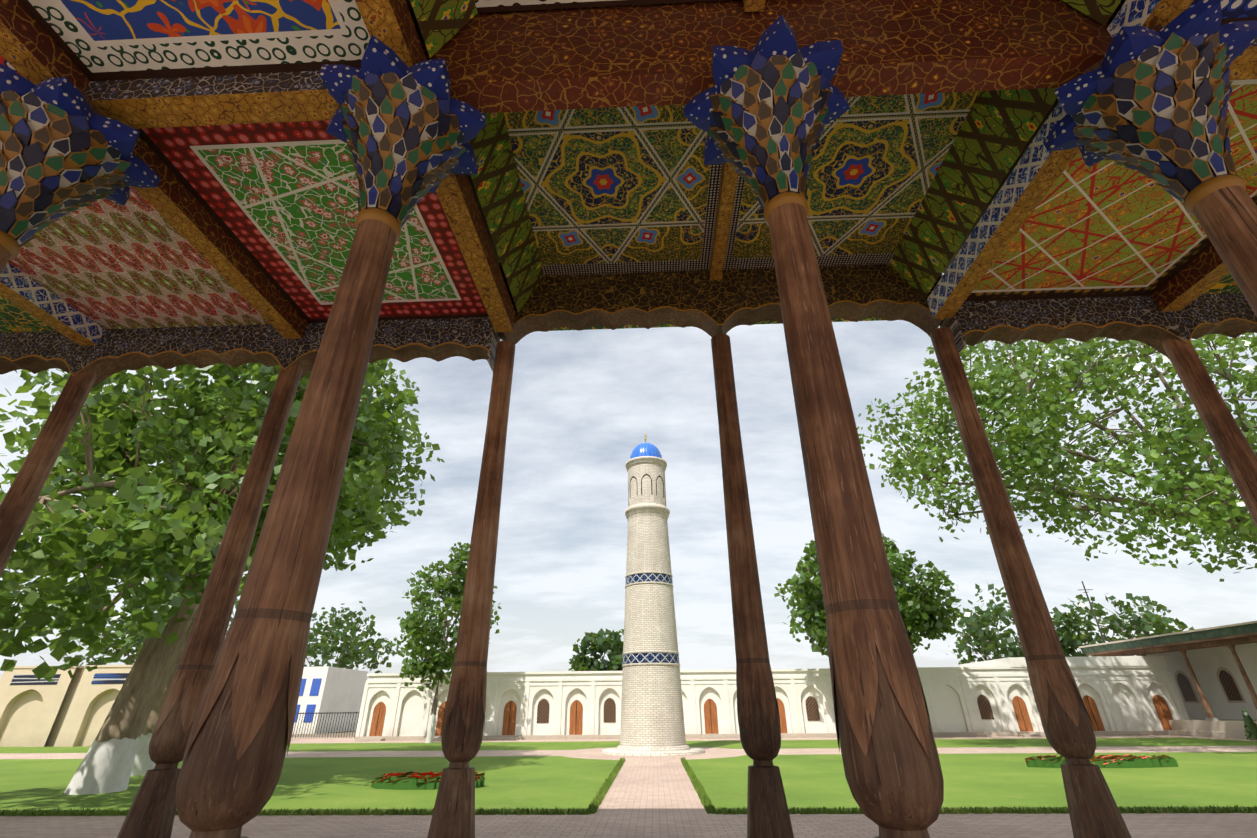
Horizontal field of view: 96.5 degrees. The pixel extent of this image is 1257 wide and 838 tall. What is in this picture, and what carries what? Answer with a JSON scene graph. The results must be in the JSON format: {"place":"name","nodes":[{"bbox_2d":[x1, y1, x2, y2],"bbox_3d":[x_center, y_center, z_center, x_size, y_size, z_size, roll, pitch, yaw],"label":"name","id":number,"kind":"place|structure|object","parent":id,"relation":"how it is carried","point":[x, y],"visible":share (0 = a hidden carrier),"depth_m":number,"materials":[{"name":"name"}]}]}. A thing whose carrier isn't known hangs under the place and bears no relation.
{"place":"outdoors","nodes":[
{"label":"outdoors","id":0,"kind":"place"},
{"bbox_2d":[0,731,1256,837],"bbox_3d":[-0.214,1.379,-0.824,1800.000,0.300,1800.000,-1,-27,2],"label":"courtyard ground","id":1,"kind":"structure","parent":0,"point":[1167,786],"depth_m":13.30,"materials":[{"name":"plant"}]},
{"bbox_2d":[0,548,49,631],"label":"tree","id":2,"kind":"object","parent":1,"relation":"on","point":[15,593],"visible":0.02,"depth_m":48.81,"materials":[{"name":"green plant"}]},
{"bbox_2d":[0,371,96,577],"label":"column","id":3,"kind":"structure","parent":1,"relation":"on","point":[19,501],"depth_m":7.99,"materials":[{"name":"brown wood"}]},
{"bbox_2d":[0,64,160,273],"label":"column","id":4,"kind":"structure","parent":1,"relation":"on","point":[66,144],"depth_m":4.91,"materials":[{"name":"multicoloured wood"}]},
{"bbox_2d":[0,0,1256,344],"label":"ceiling","id":5,"kind":"structure","parent":4,"relation":"on","point":[932,160],"depth_m":6.72,"materials":[{"name":"multicoloured paint"}]},
{"bbox_2d":[0,262,1256,387],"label":"scalloped trim","id":6,"kind":"structure","parent":5,"relation":"attached to","point":[729,301],"depth_m":8.73,"materials":[{"name":"brown wood"}]},
{"bbox_2d":[62,575,240,665],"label":"tree","id":7,"kind":"object","parent":1,"relation":"on","point":[138,643],"visible":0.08,"depth_m":52.71,"materials":[{"name":"green plant"}]},
{"bbox_2d":[0,665,367,746],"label":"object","id":8,"kind":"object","parent":1,"relation":"on","point":[63,709],"visible":0.38,"depth_m":34.73,"materials":[{"name":"paint"}]},
{"bbox_2d":[117,365,302,837],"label":"column","id":9,"kind":"structure","parent":1,"relation":"on","point":[151,812],"depth_m":6.76,"materials":[{"name":"brown wood"}]},
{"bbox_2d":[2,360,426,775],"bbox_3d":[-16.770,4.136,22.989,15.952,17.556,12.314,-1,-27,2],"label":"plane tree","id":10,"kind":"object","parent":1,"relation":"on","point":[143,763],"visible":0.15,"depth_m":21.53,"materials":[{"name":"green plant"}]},
{"bbox_2d":[0,358,444,794],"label":"plane tree","id":11,"kind":"object","parent":1,"relation":"on","point":[137,529],"visible":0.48,"depth_m":14.84,"materials":[{"name":"green plant"}]},
{"bbox_2d":[175,35,485,837],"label":"column","id":12,"kind":"structure","parent":1,"relation":"on","point":[401,129],"depth_m":3.51,"materials":[{"name":"brown wood"}]},
{"bbox_2d":[304,601,394,672],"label":"tree","id":13,"kind":"object","parent":1,"relation":"on","point":[350,651],"visible":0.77,"depth_m":71.68,"materials":[{"name":"green plant"}]},
{"bbox_2d":[390,542,500,742],"bbox_3d":[-11.934,14.057,36.571,6.358,12.250,7.091,19,-33,-33],"label":"slim tree","id":14,"kind":"object","parent":1,"relation":"on","point":[441,659],"visible":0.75,"depth_m":36.12,"materials":[{"name":"green plant"}]},
{"bbox_2d":[427,340,514,837],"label":"column","id":15,"kind":"structure","parent":1,"relation":"on","point":[453,815],"depth_m":6.59,"materials":[{"name":"brown wood"}]},
{"bbox_2d":[568,628,623,670],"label":"tree","id":16,"kind":"object","parent":1,"relation":"on","point":[601,643],"visible":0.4,"depth_m":56.35,"materials":[{"name":"green plant"}]},
{"bbox_2d":[608,641,623,661],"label":"tree","id":17,"kind":"object","parent":1,"relation":"on","point":[616,653],"depth_m":60.43,"materials":[{"name":"green plant"}]},
{"bbox_2d":[602,432,704,755],"bbox_3d":[1.039,7.837,28.725,4.600,15.900,4.600,-1,-27,2],"label":"minaret","id":18,"kind":"object","parent":1,"relation":"on","point":[652,718],"visible":1,"depth_m":26.49,"materials":[{"name":"brick"}]},
{"bbox_2d":[711,334,793,837],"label":"column","id":19,"kind":"structure","parent":1,"relation":"on","point":[768,815],"depth_m":6.47,"materials":[{"name":"brown wood"}]},
{"bbox_2d":[354,656,1189,740],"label":"building","id":20,"kind":"structure","parent":1,"relation":"on","point":[1129,695],"depth_m":37.14,"materials":[{"name":"white paint"}]},
{"bbox_2d":[684,14,943,837],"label":"column","id":21,"kind":"structure","parent":1,"relation":"on","point":[768,108],"depth_m":3.39,"materials":[{"name":"brown wood"}]},
{"bbox_2d":[774,534,961,656],"bbox_3d":[15.541,13.404,36.523,11.633,12.930,9.978,-1,-27,2],"label":"round tree","id":22,"kind":"object","parent":1,"relation":"on","point":[925,612],"visible":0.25,"depth_m":35.58,"materials":[{"name":"green plant"}]},
{"bbox_2d":[947,583,1065,664],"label":"tree","id":23,"kind":"object","parent":1,"relation":"on","point":[986,639],"visible":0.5,"depth_m":62.68,"materials":[{"name":"green plant"}]},
{"bbox_2d":[930,327,1131,837],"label":"column","id":24,"kind":"structure","parent":1,"relation":"on","point":[1094,811],"depth_m":6.38,"materials":[{"name":"brown wood"}]},
{"bbox_2d":[857,326,1256,581],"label":"tree","id":25,"kind":"object","parent":1,"relation":"on","point":[1193,488],"visible":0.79,"depth_m":25.74,"materials":[{"name":"green plant"}]},
{"bbox_2d":[1080,581,1105,642],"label":"utility pole","id":26,"kind":"object","parent":1,"relation":"on","point":[1102,636],"visible":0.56,"depth_m":46.16,"materials":[{"name":"grey metal"}]},
{"bbox_2d":[1049,592,1193,656],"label":"tree","id":27,"kind":"object","parent":1,"relation":"on","point":[1148,623],"visible":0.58,"depth_m":59.12,"materials":[{"name":"green plant"}]},
{"bbox_2d":[1043,0,1256,315],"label":"column","id":28,"kind":"structure","parent":1,"relation":"on","point":[1151,103],"depth_m":4.49,"materials":[{"name":"brown wood"}]},
{"bbox_2d":[1079,621,1256,739],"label":"veranda","id":29,"kind":"object","parent":1,"relation":"on","point":[1212,671],"visible":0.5,"depth_m":35.30,"materials":[{"name":"white paint"}]},
{"bbox_2d":[1162,339,1256,526],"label":"column","id":30,"kind":"structure","parent":1,"relation":"on","point":[1237,454],"depth_m":7.53,"materials":[{"name":"brown wood"}]},
{"bbox_2d":[1241,707,1256,740],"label":"conical bush","id":31,"kind":"object","parent":1,"relation":"on","point":[1250,726],"visible":1,"depth_m":29.82,"materials":[{"name":"green plant"}]},
{"bbox_2d":[0,273,1256,679],"label":"sky","id":32,"kind":"structure","parent":0,"point":[581,402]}
]}

